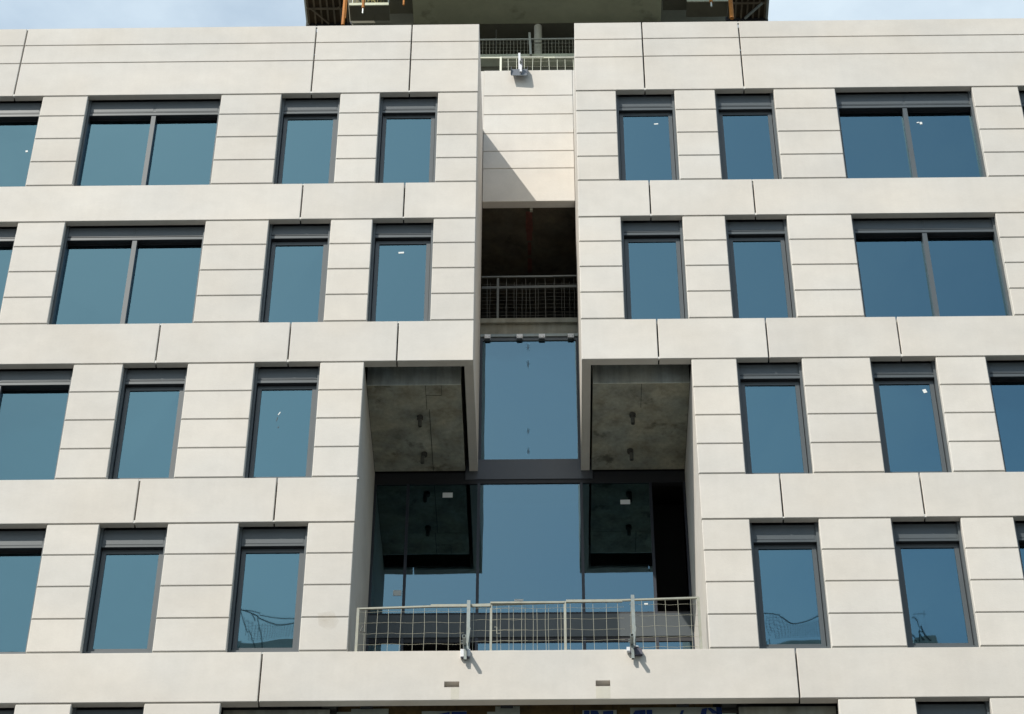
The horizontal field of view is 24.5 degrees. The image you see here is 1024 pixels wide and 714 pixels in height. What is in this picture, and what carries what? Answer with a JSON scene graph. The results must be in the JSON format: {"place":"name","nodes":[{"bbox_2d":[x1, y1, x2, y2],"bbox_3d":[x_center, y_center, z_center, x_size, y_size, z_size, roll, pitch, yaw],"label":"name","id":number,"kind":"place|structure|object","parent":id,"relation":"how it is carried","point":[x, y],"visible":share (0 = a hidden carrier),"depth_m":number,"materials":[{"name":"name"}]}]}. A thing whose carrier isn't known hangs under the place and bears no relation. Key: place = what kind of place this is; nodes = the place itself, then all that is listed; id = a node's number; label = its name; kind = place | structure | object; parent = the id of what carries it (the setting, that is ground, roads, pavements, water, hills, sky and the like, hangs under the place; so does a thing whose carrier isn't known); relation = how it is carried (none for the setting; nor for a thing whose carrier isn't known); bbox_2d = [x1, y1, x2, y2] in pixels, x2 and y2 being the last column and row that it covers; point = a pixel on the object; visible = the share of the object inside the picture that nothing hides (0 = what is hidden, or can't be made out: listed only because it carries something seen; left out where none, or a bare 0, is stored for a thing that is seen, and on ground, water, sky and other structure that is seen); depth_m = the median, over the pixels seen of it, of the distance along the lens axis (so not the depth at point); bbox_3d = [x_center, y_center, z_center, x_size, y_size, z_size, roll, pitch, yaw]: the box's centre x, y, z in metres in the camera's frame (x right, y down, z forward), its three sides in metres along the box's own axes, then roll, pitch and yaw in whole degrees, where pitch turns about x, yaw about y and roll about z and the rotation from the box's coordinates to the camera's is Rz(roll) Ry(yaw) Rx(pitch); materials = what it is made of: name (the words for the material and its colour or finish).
{"place":"outdoors","nodes":[
{"label":"outdoors","id":0,"kind":"place"},
{"bbox_2d":[0,0,1023,50],"label":"sky","id":1,"kind":"structure","parent":0,"point":[14,14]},
{"bbox_2d":[304,0,768,70],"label":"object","id":2,"kind":"structure","parent":0,"point":[544,28],"depth_m":120.83,"materials":[{"name":"concrete"}]},
{"bbox_3d":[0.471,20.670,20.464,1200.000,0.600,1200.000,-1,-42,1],"label":"street","id":3,"kind":"structure","parent":0,"visible":0},
{"bbox_2d":[0,18,1023,713],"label":"office building","id":4,"kind":"structure","parent":3,"relation":"on","point":[284,396],"depth_m":39.66,"materials":[{"name":"grey"}]},
{"bbox_2d":[0,708,14,713],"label":"window","id":5,"kind":"structure","parent":4,"relation":"in","point":[2,710],"depth_m":34.56,"materials":[{"name":"grey metal"}]},
{"bbox_2d":[0,227,16,311],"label":"window","id":6,"kind":"structure","parent":4,"relation":"in","point":[7,234],"depth_m":40.91,"materials":[{"name":"blue glass"}]},
{"bbox_2d":[0,99,41,186],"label":"window","id":7,"kind":"structure","parent":4,"relation":"in","point":[19,120],"depth_m":42.83,"materials":[{"name":"blue glass"}]},
{"bbox_2d":[0,528,46,653],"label":"window","id":8,"kind":"structure","parent":4,"relation":"in","point":[21,550],"depth_m":36.23,"materials":[{"name":"blue glass"}]},
{"bbox_2d":[0,368,72,479],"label":"window","id":9,"kind":"structure","parent":4,"relation":"in","point":[33,402],"depth_m":38.38,"materials":[{"name":"blue glass"}]},
{"bbox_2d":[72,707,143,713],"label":"window","id":10,"kind":"structure","parent":4,"relation":"in","point":[76,710],"depth_m":34.54,"materials":[{"name":"grey metal"}]},
{"bbox_2d":[82,526,167,652],"bbox_3d":[-5.862,3.515,36.079,1.063,2.655,0.166,-1,-42,1],"label":"window","id":11,"kind":"structure","parent":4,"relation":"in","point":[122,613],"depth_m":36.04,"materials":[{"name":"blue glass"}]},
{"bbox_2d":[49,225,204,323],"bbox_3d":[-6.533,-1.428,40.474,2.440,2.650,0.166,-1,-42,1],"label":"window","id":12,"kind":"structure","parent":4,"relation":"in","point":[136,274],"depth_m":40.50,"materials":[{"name":"blue glass"}]},
{"bbox_2d":[74,99,220,185],"bbox_3d":[-6.524,-3.876,42.642,2.440,2.590,0.166,-1,-42,1],"label":"window","id":13,"kind":"structure","parent":4,"relation":"in","point":[165,141],"depth_m":42.69,"materials":[{"name":"blue glass"}]},
{"bbox_2d":[108,366,187,478],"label":"window","id":14,"kind":"structure","parent":4,"relation":"in","point":[146,438],"depth_m":38.24,"materials":[{"name":"blue glass"}]},
{"bbox_2d":[227,520,307,660],"bbox_3d":[-3.693,3.496,36.049,1.075,2.655,0.166,-1,-42,1],"label":"window","id":15,"kind":"structure","parent":4,"relation":"in","point":[266,612],"depth_m":36.02,"materials":[{"name":"blue glass"}]},
{"bbox_2d":[245,364,319,485],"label":"window","id":16,"kind":"structure","parent":4,"relation":"in","point":[281,439],"depth_m":38.21,"materials":[{"name":"blue glass"}]},
{"bbox_2d":[260,221,330,332],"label":"window","id":17,"kind":"structure","parent":4,"relation":"in","point":[295,280],"depth_m":40.42,"materials":[{"name":"blue glass"}]},
{"bbox_2d":[274,95,339,188],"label":"window","id":18,"kind":"structure","parent":4,"relation":"in","point":[308,130],"depth_m":42.60,"materials":[{"name":"blue glass"}]},
{"bbox_2d":[367,220,433,326],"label":"window","id":19,"kind":"structure","parent":4,"relation":"in","point":[402,253],"depth_m":40.39,"materials":[{"name":"blue glass"}]},
{"bbox_2d":[376,94,437,192],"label":"window","id":20,"kind":"structure","parent":4,"relation":"in","point":[407,136],"depth_m":42.57,"materials":[{"name":"blue glass"}]},
{"bbox_2d":[511,67,527,75],"bbox_3d":[0.146,-5.639,47.420,0.344,0.342,0.355,-1,-42,1],"label":"floodlight","id":21,"kind":"object","parent":4,"relation":"on","point":[515,72],"visible":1,"depth_m":47.34,"materials":[{"name":"grey metal"}]},
{"bbox_2d":[480,53,573,72],"bbox_3d":[0.370,-5.933,47.726,2.100,0.980,0.520,-1,-42,1],"label":"guard rail","id":22,"kind":"object","parent":4,"relation":"on","point":[520,64],"visible":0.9,"depth_m":48.13,"materials":[{"name":"silver metal"}]},
{"bbox_2d":[354,595,702,660],"bbox_3d":[0.240,4.026,35.125,5.170,1.359,0.443,-1,-42,1],"label":"guard rail","id":23,"kind":"object","parent":4,"relation":"on","point":[633,649],"visible":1,"depth_m":35.45,"materials":[{"name":"beige metal"}]},
{"bbox_2d":[481,275,576,317],"bbox_3d":[0.319,-1.000,43.847,1.781,1.151,0.305,-1,-42,1],"label":"guard rail","id":24,"kind":"object","parent":4,"relation":"on","point":[535,287],"visible":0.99,"depth_m":44.10,"materials":[{"name":"grey metal"}]},
{"bbox_2d":[616,91,678,190],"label":"window","id":25,"kind":"structure","parent":4,"relation":"in","point":[646,123],"depth_m":42.52,"materials":[{"name":"blue glass"}]},
{"bbox_2d":[621,217,687,324],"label":"window","id":26,"kind":"structure","parent":4,"relation":"in","point":[654,278],"depth_m":40.34,"materials":[{"name":"blue glass"}]},
{"bbox_2d":[715,90,781,187],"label":"window","id":27,"kind":"structure","parent":4,"relation":"in","point":[747,130],"depth_m":42.49,"materials":[{"name":"blue glass"}]},
{"bbox_2d":[725,216,795,327],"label":"window","id":28,"kind":"structure","parent":4,"relation":"in","point":[761,283],"depth_m":40.31,"materials":[{"name":"blue glass"}]},
{"bbox_2d":[737,357,812,480],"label":"window","id":29,"kind":"structure","parent":4,"relation":"in","point":[775,434],"depth_m":38.10,"materials":[{"name":"blue glass"}]},
{"bbox_2d":[750,520,830,657],"bbox_3d":[4.200,3.427,35.937,1.064,2.655,0.166,-1,-42,1],"label":"window","id":30,"kind":"structure","parent":4,"relation":"in","point":[791,607],"depth_m":35.90,"materials":[{"name":"blue glass"}]},
{"bbox_2d":[835,91,985,177],"bbox_3d":[7.115,-3.996,42.450,2.478,2.590,0.166,-1,-42,1],"label":"window","id":31,"kind":"structure","parent":4,"relation":"in","point":[934,134],"depth_m":42.49,"materials":[{"name":"blue glass"}]},
{"bbox_2d":[871,359,951,480],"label":"window","id":32,"kind":"structure","parent":4,"relation":"in","point":[907,395],"depth_m":38.07,"materials":[{"name":"blue glass"}]},
{"bbox_2d":[852,217,1011,318],"bbox_3d":[7.106,-1.548,40.282,2.478,2.650,0.166,-1,-42,1],"label":"window","id":33,"kind":"structure","parent":4,"relation":"in","point":[908,267],"depth_m":40.31,"materials":[{"name":"blue glass"}]},
{"bbox_2d":[891,518,978,647],"bbox_3d":[6.383,3.407,35.907,1.068,2.655,0.166,-1,-42,1],"label":"window","id":34,"kind":"structure","parent":4,"relation":"in","point":[931,564],"depth_m":35.87,"materials":[{"name":"blue glass"}]},
{"bbox_2d":[916,701,989,713],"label":"window","id":35,"kind":"structure","parent":4,"relation":"in","point":[948,707],"depth_m":34.33,"materials":[{"name":"grey metal"}]},
{"bbox_2d":[986,360,1023,471],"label":"window","id":36,"kind":"structure","parent":4,"relation":"in","point":[1006,377],"depth_m":38.23,"materials":[{"name":"blue glass"}]},
{"bbox_2d":[1014,521,1023,575],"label":"window","id":37,"kind":"structure","parent":4,"relation":"in","point":[1019,525],"depth_m":36.37,"materials":[{"name":"grey metal"}]},
{"bbox_2d":[1019,91,1023,114],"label":"window","id":38,"kind":"structure","parent":4,"relation":"in","point":[1021,93],"depth_m":42.93,"materials":[{"name":"grey metal"}]}
]}

